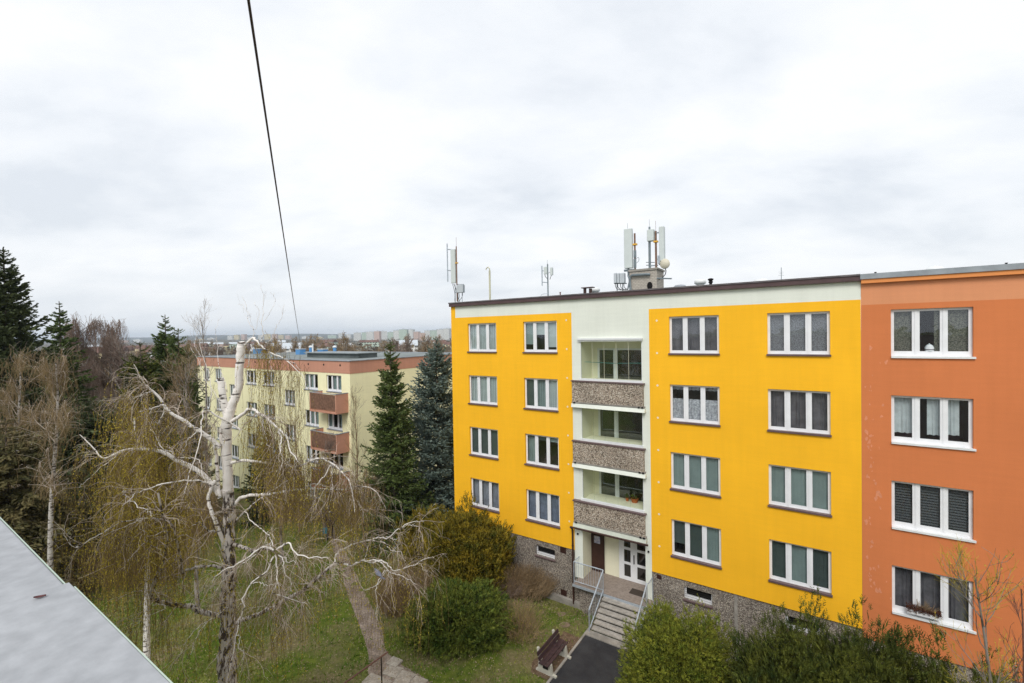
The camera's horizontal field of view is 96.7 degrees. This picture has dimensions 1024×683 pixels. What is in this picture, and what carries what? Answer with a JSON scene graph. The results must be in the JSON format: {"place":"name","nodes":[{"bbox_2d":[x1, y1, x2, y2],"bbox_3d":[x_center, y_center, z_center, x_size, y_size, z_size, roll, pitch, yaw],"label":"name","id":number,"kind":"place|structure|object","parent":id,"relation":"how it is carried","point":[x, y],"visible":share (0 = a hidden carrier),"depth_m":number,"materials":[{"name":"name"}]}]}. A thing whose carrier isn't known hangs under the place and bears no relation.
{"place":"outdoors","nodes":[
{"label":"outdoors","id":0,"kind":"place"},
{"bbox_2d":[0,517,172,682],"bbox_3d":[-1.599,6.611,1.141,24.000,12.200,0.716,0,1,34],"label":"parapet","id":1,"kind":"structure","parent":0,"point":[61,631],"depth_m":0.78,"materials":[{"name":"grey painted sheet metal"}]},
{"bbox_2d":[38,338,388,347],"bbox_3d":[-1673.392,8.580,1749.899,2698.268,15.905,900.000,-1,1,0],"label":"hills","id":2,"kind":"structure","parent":0,"point":[228,341],"depth_m":1676.91,"materials":[{"name":"grey"}]},
{"bbox_2d":[44,334,387,342],"bbox_3d":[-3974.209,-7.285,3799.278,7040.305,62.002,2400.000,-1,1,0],"label":"hills","id":3,"kind":"structure","parent":0,"point":[150,339],"depth_m":3438.75,"materials":[{"name":"grey"}]},
{"bbox_2d":[312,507,429,682],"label":"path","id":4,"kind":"structure","parent":0,"point":[376,651],"depth_m":19.52,"materials":[{"name":"grey concrete"}]},
{"bbox_2d":[362,673,383,682],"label":"paving slab","id":5,"kind":"structure","parent":4,"relation":"on","point":[373,678],"depth_m":16.47,"materials":[{"name":"concrete"}]},
{"bbox_2d":[382,665,403,677],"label":"paving slab","id":6,"kind":"structure","parent":4,"relation":"on","point":[397,670],"depth_m":16.80,"materials":[{"name":"concrete"}]},
{"bbox_2d":[386,656,402,667],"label":"paving slab","id":7,"kind":"structure","parent":4,"relation":"on","point":[394,661],"depth_m":17.27,"materials":[{"name":"concrete"}]},
{"bbox_2d":[394,670,415,682],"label":"paving slab","id":8,"kind":"structure","parent":4,"relation":"on","point":[402,675],"depth_m":16.47,"materials":[{"name":"concrete"}]},
{"bbox_2d":[30,337,862,682],"bbox_3d":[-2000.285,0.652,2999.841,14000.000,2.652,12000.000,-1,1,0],"label":"ground","id":9,"kind":"structure","parent":0,"point":[334,663],"depth_m":18.98,"materials":[{"name":"green plant"}]},
{"bbox_2d":[0,342,61,537],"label":"birch tree","id":10,"kind":"object","parent":9,"relation":"on","point":[19,395],"visible":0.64,"depth_m":23.86,"materials":[{"name":"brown plant"}]},
{"bbox_2d":[0,247,70,505],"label":"spruce tree","id":11,"kind":"object","parent":9,"relation":"on","point":[12,326],"visible":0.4,"depth_m":26.94,"materials":[{"name":"green plant"}]},
{"bbox_2d":[5,342,89,568],"bbox_3d":[-19.210,6.232,19.166,3.132,12.427,2.665,-1,1,0],"label":"birch tree","id":12,"kind":"object","parent":9,"relation":"on","point":[60,416],"visible":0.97,"depth_m":19.10,"materials":[{"name":"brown plant"}]},
{"bbox_2d":[0,418,105,600],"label":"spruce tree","id":13,"kind":"object","parent":9,"relation":"on","point":[30,522],"visible":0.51,"depth_m":21.18,"materials":[{"name":"green plant"}]},
{"bbox_2d":[29,302,102,460],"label":"spruce tree","id":14,"kind":"object","parent":9,"relation":"on","point":[58,321],"visible":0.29,"depth_m":34.11,"materials":[{"name":"green plant"}]},
{"bbox_2d":[50,311,117,417],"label":"birch tree","id":15,"kind":"object","parent":9,"relation":"on","point":[75,330],"visible":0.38,"depth_m":37.19,"materials":[{"name":"brown plant"}]},
{"bbox_2d":[11,398,158,567],"bbox_3d":[-24.880,8.792,26.795,9.369,10.845,9.587,-1,1,0],"label":"birch tree","id":16,"kind":"object","parent":9,"relation":"on","point":[88,431],"visible":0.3,"depth_m":26.18,"materials":[{"name":"brown plant"}]},
{"bbox_2d":[83,316,128,417],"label":"birch tree","id":17,"kind":"object","parent":9,"relation":"on","point":[107,349],"visible":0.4,"depth_m":39.62,"materials":[{"name":"brown plant"}]},
{"bbox_2d":[96,320,146,417],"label":"bare tree","id":18,"kind":"object","parent":9,"relation":"on","point":[115,342],"visible":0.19,"depth_m":34.81,"materials":[{"name":"brown plant"}]},
{"bbox_2d":[63,540,202,592],"bbox_3d":[-20.324,11.334,23.612,8.478,2.058,3.884,-1,1,0],"label":"bare hedge","id":19,"kind":"object","parent":9,"relation":"on","point":[91,567],"visible":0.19,"depth_m":23.15,"materials":[{"name":"brown plant"}]},
{"bbox_2d":[110,341,182,492],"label":"spruce tree","id":20,"kind":"object","parent":9,"relation":"on","point":[148,371],"visible":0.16,"depth_m":30.84,"materials":[{"name":"green plant"}]},
{"bbox_2d":[72,375,222,659],"bbox_3d":[-12.120,6.703,15.256,3.989,11.228,3.479,-2,1,-43],"label":"birch tree","id":21,"kind":"object","parent":9,"relation":"on","point":[146,647],"visible":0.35,"depth_m":15.02,"materials":[{"name":"brown plant"}]},
{"bbox_2d":[110,422,193,510],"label":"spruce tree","id":22,"kind":"object","parent":9,"relation":"on","point":[170,453],"depth_m":30.88,"materials":[{"name":"green plant"}]},
{"bbox_2d":[136,315,221,501],"bbox_3d":[-25.674,5.713,33.766,6.633,15.470,6.812,-1,1,14],"label":"spruce tree","id":23,"kind":"object","parent":9,"relation":"on","point":[159,348],"visible":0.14,"depth_m":33.61,"materials":[{"name":"green plant"}]},
{"bbox_2d":[153,336,220,564],"bbox_3d":[-18.108,6.023,25.110,4.012,12.565,4.223,-2,1,-35],"label":"bare tree","id":24,"kind":"object","parent":9,"relation":"on","point":[186,408],"visible":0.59,"depth_m":25.02,"materials":[{"name":"brown plant"}]},
{"bbox_2d":[154,328,222,506],"bbox_3d":[-23.962,5.983,33.343,4.936,13.919,4.783,-1,1,-24],"label":"birch tree","id":25,"kind":"object","parent":9,"relation":"on","point":[175,348],"visible":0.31,"depth_m":32.93,"materials":[{"name":"brown plant"}]},
{"bbox_2d":[161,465,222,613],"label":"birch tree","id":26,"kind":"object","parent":9,"relation":"on","point":[204,493],"visible":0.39,"depth_m":20.54,"materials":[{"name":"brown plant"}]},
{"bbox_2d":[182,299,220,525],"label":"bare tree","id":27,"kind":"object","parent":9,"relation":"on","point":[205,389],"visible":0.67,"depth_m":30.05,"materials":[{"name":"brown plant"}]},
{"bbox_2d":[168,493,252,537],"bbox_3d":[-20.670,10.773,29.179,8.181,3.025,3.788,-1,1,0],"label":"bare hedge","id":28,"kind":"object","parent":9,"relation":"on","point":[218,518],"visible":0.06,"depth_m":29.26,"materials":[{"name":"brown plant"}]},
{"bbox_2d":[35,338,450,365],"bbox_3d":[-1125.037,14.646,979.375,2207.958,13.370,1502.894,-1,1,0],"label":"distant woods","id":29,"kind":"object","parent":9,"relation":"on","point":[447,349],"visible":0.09,"depth_m":464.06,"materials":[{"name":"brown plant"}]},
{"bbox_2d":[38,285,448,682],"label":"birch tree","id":30,"kind":"object","parent":9,"relation":"on","point":[227,666],"visible":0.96,"depth_m":10.35,"materials":[{"name":"brown plant"}]},
{"bbox_2d":[237,432,284,527],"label":"spruce tree","id":31,"kind":"object","parent":9,"relation":"on","point":[250,500],"visible":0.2,"depth_m":30.56,"materials":[{"name":"green plant"}]},
{"bbox_2d":[261,456,313,562],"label":"birch tree","id":32,"kind":"object","parent":9,"relation":"on","point":[280,528],"visible":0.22,"depth_m":25.00,"materials":[{"name":"brown plant"}]},
{"bbox_2d":[283,407,310,531],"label":"bare tree","id":33,"kind":"object","parent":9,"relation":"on","point":[295,422],"visible":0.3,"depth_m":29.14,"materials":[{"name":"brown plant"}]},
{"bbox_2d":[254,498,365,522],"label":"bare hedge","id":34,"kind":"object","parent":9,"relation":"on","point":[309,512],"visible":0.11,"depth_m":30.88,"materials":[{"name":"brown plant"}]},
{"bbox_2d":[197,351,451,502],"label":"apartment building","id":35,"kind":"structure","parent":9,"relation":"on","point":[334,375],"depth_m":37.02,"materials":[{"name":"paint"}]},
{"bbox_2d":[285,389,294,406],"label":"window","id":36,"kind":"structure","parent":35,"relation":"in","point":[287,391],"depth_m":38.34,"materials":[{"name":"white plastic"}]},
{"bbox_2d":[295,349,305,354],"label":"roof vent","id":37,"kind":"object","parent":35,"relation":"on","point":[300,351],"visible":0.96,"depth_m":48.95,"materials":[{"name":"blue metal"}]},
{"bbox_2d":[247,0,300,343],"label":"overhead cable","id":38,"kind":"object","parent":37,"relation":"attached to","point":[255,45],"visible":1,"depth_m":3.02,"materials":[{"name":"grey plastic"}]},
{"bbox_2d":[303,374,317,390],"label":"window","id":39,"kind":"structure","parent":35,"relation":"in","point":[314,377],"depth_m":36.57,"materials":[{"name":"white plastic"}]},
{"bbox_2d":[305,410,318,427],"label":"window","id":40,"kind":"structure","parent":35,"relation":"in","point":[313,419],"depth_m":36.60,"materials":[{"name":"white plastic"}]},
{"bbox_2d":[326,375,341,392],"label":"window","id":41,"kind":"structure","parent":35,"relation":"in","point":[333,381],"depth_m":34.89,"materials":[{"name":"white plastic"}]},
{"bbox_2d":[327,414,342,431],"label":"window","id":42,"kind":"structure","parent":35,"relation":"in","point":[334,421],"depth_m":35.23,"materials":[{"name":"white plastic"}]},
{"bbox_2d":[329,453,343,469],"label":"window","id":43,"kind":"structure","parent":35,"relation":"in","point":[340,456],"depth_m":35.48,"materials":[{"name":"black glass"}]},
{"bbox_2d":[310,429,338,534],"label":"bare tree","id":44,"kind":"object","parent":9,"relation":"on","point":[329,445],"visible":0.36,"depth_m":28.57,"materials":[{"name":"brown plant"}]},
{"bbox_2d":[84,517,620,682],"bbox_3d":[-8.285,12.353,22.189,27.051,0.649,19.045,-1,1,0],"label":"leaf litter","id":45,"kind":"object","parent":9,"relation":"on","point":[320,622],"visible":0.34,"depth_m":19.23,"materials":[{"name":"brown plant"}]},
{"bbox_2d":[344,386,366,529],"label":"bare tree","id":46,"kind":"object","parent":9,"relation":"on","point":[353,435],"visible":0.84,"depth_m":29.02,"materials":[{"name":"brown plant"}]},
{"bbox_2d":[344,652,388,682],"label":"handrail","id":47,"kind":"object","parent":9,"relation":"on","point":[356,674],"visible":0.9,"depth_m":13.85,"materials":[{"name":"metal"}]},
{"bbox_2d":[343,463,391,552],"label":"birch tree","id":48,"kind":"object","parent":9,"relation":"on","point":[370,495],"visible":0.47,"depth_m":26.00,"materials":[{"name":"brown plant"}]},
{"bbox_2d":[359,340,378,347],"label":"house","id":49,"kind":"structure","parent":9,"relation":"on","point":[372,342],"depth_m":614.12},
{"bbox_2d":[355,340,435,564],"bbox_3d":[-7.054,6.316,26.843,5.308,12.822,5.490,-1,1,0],"label":"spruce tree","id":50,"kind":"object","parent":9,"relation":"on","point":[393,422],"visible":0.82,"depth_m":26.67,"materials":[{"name":"green plant"}]},
{"bbox_2d":[365,559,436,618],"bbox_3d":[-5.051,11.078,20.767,3.584,2.204,2.984,-1,1,0],"label":"bare hedge","id":51,"kind":"object","parent":9,"relation":"on","point":[389,594],"visible":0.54,"depth_m":20.42,"materials":[{"name":"plant"}]},
{"bbox_2d":[382,338,454,552],"bbox_3d":[-4.958,6.329,30.178,9.264,13.346,8.092,-2,1,-42],"label":"spruce tree","id":52,"kind":"object","parent":9,"relation":"on","point":[438,451],"visible":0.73,"depth_m":29.24,"materials":[{"name":"green plant"}]},
{"bbox_2d":[392,502,451,572],"bbox_3d":[-4.536,10.377,24.634,3.763,3.654,3.771,-1,1,0],"label":"yew bush","id":53,"kind":"object","parent":9,"relation":"on","point":[428,521],"visible":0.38,"depth_m":24.19,"materials":[{"name":"green plant"}]},
{"bbox_2d":[392,576,517,662],"bbox_3d":[-2.290,11.112,19.064,5.214,2.087,4.270,-1,1,0],"label":"juniper bush","id":54,"kind":"object","parent":9,"relation":"on","point":[474,606],"visible":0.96,"depth_m":18.22,"materials":[{"name":"green plant"}]},
{"bbox_2d":[418,490,517,591],"bbox_3d":[-2.302,9.914,22.289,5.195,4.529,4.044,-1,1,0],"label":"yew bush","id":55,"kind":"object","parent":9,"relation":"on","point":[471,546],"visible":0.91,"depth_m":21.69,"materials":[{"name":"green plant"}]},
{"bbox_2d":[495,578,526,598],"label":"bare hedge","id":56,"kind":"object","parent":9,"relation":"on","point":[508,591],"visible":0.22,"depth_m":21.44,"materials":[{"name":"brown plant"}]},
{"bbox_2d":[496,596,553,645],"bbox_3d":[0.310,11.412,18.828,2.679,1.448,2.658,-1,1,24],"label":"bare shrub","id":57,"kind":"object","parent":9,"relation":"on","point":[527,619],"visible":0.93,"depth_m":18.79,"materials":[{"name":"brown plant"}]},
{"bbox_2d":[492,560,562,601],"bbox_3d":[0.237,11.484,22.148,4.586,1.641,2.493,-1,1,0],"label":"bare hedge","id":58,"kind":"object","parent":9,"relation":"on","point":[531,580],"visible":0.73,"depth_m":21.87,"materials":[{"name":"brown plant"}]},
{"bbox_2d":[531,631,579,679],"bbox_3d":[1.637,12.060,17.634,0.969,0.018,2.700,0,1,34],"label":"soil patch","id":59,"kind":"object","parent":9,"relation":"on","point":[559,658],"visible":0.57,"depth_m":17.32,"materials":[{"name":"brown soil"}]},
{"bbox_2d":[536,629,571,678],"bbox_3d":[1.567,11.657,17.046,0.840,0.860,1.590,0,1,34],"label":"park bench","id":60,"kind":"object","parent":59,"relation":"on","point":[555,647],"visible":1,"depth_m":16.96,"materials":[{"name":"wood"}]},
{"bbox_2d":[550,635,631,682],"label":"asphalt walk","id":61,"kind":"structure","parent":9,"relation":"on","point":[592,660],"depth_m":16.96,"materials":[{"name":"grey asphalt"}]},
{"bbox_2d":[546,624,592,682],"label":"kerb","id":62,"kind":"structure","parent":61,"relation":"on","point":[566,658],"depth_m":17.54,"materials":[{"name":"concrete"}]},
{"bbox_2d":[586,630,629,651],"bbox_3d":[4.003,11.992,18.185,2.150,0.039,0.350,0,1,34],"label":"step apron","id":63,"kind":"object","parent":61,"relation":"on","point":[605,639],"visible":0.64,"depth_m":18.30,"materials":[{"name":"concrete"}]},
{"bbox_2d":[448,274,861,660],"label":"apartment building","id":64,"kind":"structure","parent":9,"relation":"on","point":[715,429],"depth_m":18.85,"materials":[{"name":"paint"}]},
{"bbox_2d":[447,244,464,301],"bbox_3d":[-3.173,-4.064,25.950,1.224,3.696,0.300,0,1,34],"label":"antenna mast","id":65,"kind":"object","parent":64,"relation":"on","point":[459,288],"visible":0.97,"depth_m":25.86,"materials":[{"name":"metal"}]},
{"bbox_2d":[467,323,496,352],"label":"window","id":66,"kind":"structure","parent":64,"relation":"in","point":[482,336],"depth_m":24.45,"materials":[{"name":"white plastic"}]},
{"bbox_2d":[468,375,497,406],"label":"window","id":67,"kind":"structure","parent":64,"relation":"in","point":[483,389],"depth_m":24.49,"materials":[{"name":"white plastic"}]},
{"bbox_2d":[469,427,498,459],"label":"window","id":68,"kind":"structure","parent":64,"relation":"in","point":[484,442],"depth_m":24.50,"materials":[{"name":"white plastic"}]},
{"bbox_2d":[471,478,499,513],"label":"window","id":69,"kind":"structure","parent":64,"relation":"in","point":[486,493],"depth_m":24.60,"materials":[{"name":"white plastic"}]},
{"bbox_2d":[522,321,557,353],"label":"window","id":70,"kind":"structure","parent":64,"relation":"in","point":[539,336],"depth_m":22.48,"materials":[{"name":"white plastic"}]},
{"bbox_2d":[523,378,558,411],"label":"window","id":71,"kind":"structure","parent":64,"relation":"in","point":[540,394],"depth_m":22.48,"materials":[{"name":"white plastic"}]},
{"bbox_2d":[524,434,559,470],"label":"window","id":72,"kind":"structure","parent":64,"relation":"in","point":[541,451],"depth_m":22.90,"materials":[{"name":"white plastic"}]},
{"bbox_2d":[525,489,559,528],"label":"window","id":73,"kind":"structure","parent":64,"relation":"in","point":[542,508],"depth_m":22.60,"materials":[{"name":"white plastic"}]},
{"bbox_2d":[534,545,554,561],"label":"basement window","id":74,"kind":"structure","parent":64,"relation":"in","point":[543,551],"depth_m":22.49,"materials":[{"name":"white plastic"}]},
{"bbox_2d":[541,264,552,295],"bbox_3d":[1.796,-3.173,23.306,0.635,1.975,0.200,-1,1,21],"label":"antenna mast","id":75,"kind":"object","parent":64,"relation":"on","point":[545,270],"visible":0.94,"depth_m":23.27,"materials":[{"name":"metal"}]},
{"bbox_2d":[591,533,604,572],"bbox_3d":[4.093,9.908,21.802,0.703,2.240,0.040,0,1,34],"label":"entrance door","id":76,"kind":"structure","parent":64,"relation":"in","point":[597,541],"depth_m":21.79,"materials":[{"name":"brown paint"}]},
{"bbox_2d":[597,348,641,379],"bbox_3d":[5.172,1.492,21.178,2.550,2.350,0.080,0,1,34],"label":"window","id":77,"kind":"structure","parent":64,"relation":"in","point":[614,359],"depth_m":21.29,"materials":[{"name":"glass"}]},
{"bbox_2d":[598,409,641,439],"bbox_3d":[5.218,4.206,21.220,2.550,2.500,0.080,0,1,34],"label":"window","id":78,"kind":"structure","parent":64,"relation":"in","point":[611,423],"depth_m":21.35,"materials":[{"name":"clear glass"}]},
{"bbox_2d":[599,471,642,500],"bbox_3d":[5.266,7.005,21.265,2.550,2.480,0.080,0,1,34],"label":"window","id":79,"kind":"structure","parent":64,"relation":"in","point":[617,485],"depth_m":21.42,"materials":[{"name":"glass"}]},
{"bbox_2d":[614,273,627,290],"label":"radio cabinets","id":80,"kind":"object","parent":64,"relation":"on","point":[620,278],"visible":0.98,"depth_m":22.65,"materials":[{"name":"metal"}]},
{"bbox_2d":[619,540,645,584],"bbox_3d":[5.616,9.873,20.791,1.531,2.290,0.070,0,1,34],"label":"glazed door","id":81,"kind":"structure","parent":64,"relation":"in","point":[632,557],"depth_m":20.87,"materials":[{"name":"white plastic"}]},
{"bbox_2d":[627,267,671,289],"bbox_3d":[6.996,-2.863,22.661,2.142,1.447,1.410,0,1,34],"label":"chimney stack","id":82,"kind":"object","parent":64,"relation":"on","point":[646,278],"visible":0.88,"depth_m":22.37,"materials":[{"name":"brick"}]},
{"bbox_2d":[624,223,633,276],"bbox_3d":[5.904,-4.617,22.957,0.550,2.690,0.248,0,1,34],"label":"antenna mast","id":83,"kind":"object","parent":82,"relation":"on","point":[628,248],"visible":0.94,"depth_m":22.86,"materials":[{"name":"plastic"}]},
{"bbox_2d":[646,222,654,267],"bbox_3d":[6.801,-4.653,22.436,0.426,2.747,0.280,0,1,34],"label":"antenna mast","id":84,"kind":"object","parent":82,"relation":"on","point":[650,235],"visible":0.96,"depth_m":22.39,"materials":[{"name":"plastic"}]},
{"bbox_2d":[651,221,664,266],"bbox_3d":[7.072,-4.741,22.221,0.721,2.320,0.330,0,1,34],"label":"antenna mast","id":85,"kind":"object","parent":82,"relation":"on","point":[661,255],"visible":0.87,"depth_m":22.02,"materials":[{"name":"plastic"}]},
{"bbox_2d":[668,315,719,354],"bbox_3d":[7.343,-0.247,18.375,1.960,1.570,0.377,0,1,34],"label":"window","id":86,"kind":"structure","parent":64,"relation":"in","point":[689,335],"depth_m":18.47,"materials":[{"name":"white plastic"}]},
{"bbox_2d":[669,384,720,426],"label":"window","id":87,"kind":"structure","parent":64,"relation":"in","point":[690,404],"depth_m":18.57,"materials":[{"name":"white plastic"}]},
{"bbox_2d":[670,452,720,498],"bbox_3d":[7.413,5.353,18.424,1.960,1.570,0.282,0,1,34],"label":"window","id":88,"kind":"structure","parent":64,"relation":"in","point":[693,474],"depth_m":18.51,"materials":[{"name":"white plastic"}]},
{"bbox_2d":[671,519,721,569],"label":"window","id":89,"kind":"structure","parent":64,"relation":"in","point":[695,543],"depth_m":18.54,"materials":[{"name":"white plastic"}]},
{"bbox_2d":[683,587,712,608],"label":"basement window","id":90,"kind":"structure","parent":64,"relation":"in","point":[690,593],"depth_m":18.53,"materials":[{"name":"white plastic"}]},
{"bbox_2d":[766,311,830,355],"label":"window","id":91,"kind":"structure","parent":64,"relation":"in","point":[793,333],"depth_m":16.42,"materials":[{"name":"white plastic"}]},
{"bbox_2d":[767,389,831,436],"bbox_3d":[10.340,2.533,16.442,1.960,1.570,0.372,0,1,34],"label":"window","id":92,"kind":"structure","parent":64,"relation":"in","point":[800,412],"depth_m":16.52,"materials":[{"name":"white plastic"}]},
{"bbox_2d":[768,464,831,517],"bbox_3d":[10.363,5.333,16.449,1.960,1.570,0.282,0,1,34],"label":"window","id":93,"kind":"structure","parent":64,"relation":"in","point":[808,491],"depth_m":16.51,"materials":[{"name":"white plastic"}]},
{"bbox_2d":[768,539,832,597],"bbox_3d":[10.411,8.133,16.493,1.960,1.570,0.282,0,1,34],"label":"window","id":94,"kind":"structure","parent":64,"relation":"in","point":[791,565],"depth_m":16.57,"materials":[{"name":"white plastic"}]},
{"bbox_2d":[785,615,819,634],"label":"basement window","id":95,"kind":"structure","parent":64,"relation":"in","point":[792,618],"depth_m":16.63,"materials":[{"name":"white plastic"}]},
{"bbox_2d":[615,593,739,682],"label":"juniper bush","id":96,"kind":"object","parent":9,"relation":"on","point":[674,652],"visible":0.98,"depth_m":14.41,"materials":[{"name":"green plant"}]},
{"bbox_2d":[716,583,854,682],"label":"yew bush","id":97,"kind":"object","parent":9,"relation":"on","point":[756,663],"visible":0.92,"depth_m":13.04,"materials":[{"name":"green plant"}]},
{"bbox_2d":[782,594,935,682],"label":"yew bush","id":98,"kind":"object","parent":9,"relation":"on","point":[866,665],"visible":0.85,"depth_m":12.20,"materials":[{"name":"green plant"}]},
{"bbox_2d":[860,263,1023,682],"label":"apartment building","id":99,"kind":"structure","parent":9,"relation":"on","point":[943,443],"depth_m":14.29,"materials":[{"name":"paint"}]},
{"bbox_2d":[905,601,942,620],"bbox_3d":[13.132,8.524,14.527,0.904,0.515,0.324,0,1,34],"label":"flower box","id":100,"kind":"object","parent":99,"relation":"on","point":[922,611],"visible":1,"depth_m":14.48,"materials":[{"name":"white plastic"}]},
{"bbox_2d":[891,307,975,358],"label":"window","id":101,"kind":"structure","parent":99,"relation":"in","point":[949,330],"depth_m":14.43,"materials":[{"name":"white plastic"}]},
{"bbox_2d":[891,395,975,450],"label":"window","id":102,"kind":"structure","parent":99,"relation":"in","point":[935,422],"depth_m":14.60,"materials":[{"name":"white plastic"}]},
{"bbox_2d":[892,480,976,542],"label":"window","id":103,"kind":"structure","parent":99,"relation":"in","point":[944,512],"depth_m":14.53,"materials":[{"name":"white plastic"}]},
{"bbox_2d":[892,565,976,634],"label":"window","id":104,"kind":"structure","parent":99,"relation":"in","point":[908,584],"depth_m":14.62,"materials":[{"name":"white plastic"}]},
{"bbox_2d":[884,618,1020,682],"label":"yew bush","id":105,"kind":"object","parent":9,"relation":"on","point":[938,677],"visible":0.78,"depth_m":11.71,"materials":[{"name":"green plant"}]},
{"bbox_2d":[932,534,1023,682],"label":"bare tree","id":106,"kind":"object","parent":9,"relation":"on","point":[960,579],"visible":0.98,"depth_m":9.49,"materials":[{"name":"brown plant"}]},
{"bbox_2d":[994,583,1023,682],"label":"bare tree","id":107,"kind":"object","parent":9,"relation":"on","point":[1022,623],"visible":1,"depth_m":8.71,"materials":[{"name":"plant"}]},
{"bbox_2d":[0,0,1023,339],"label":"sky","id":108,"kind":"structure","parent":0,"point":[805,138],"materials":[{"name":"white"}]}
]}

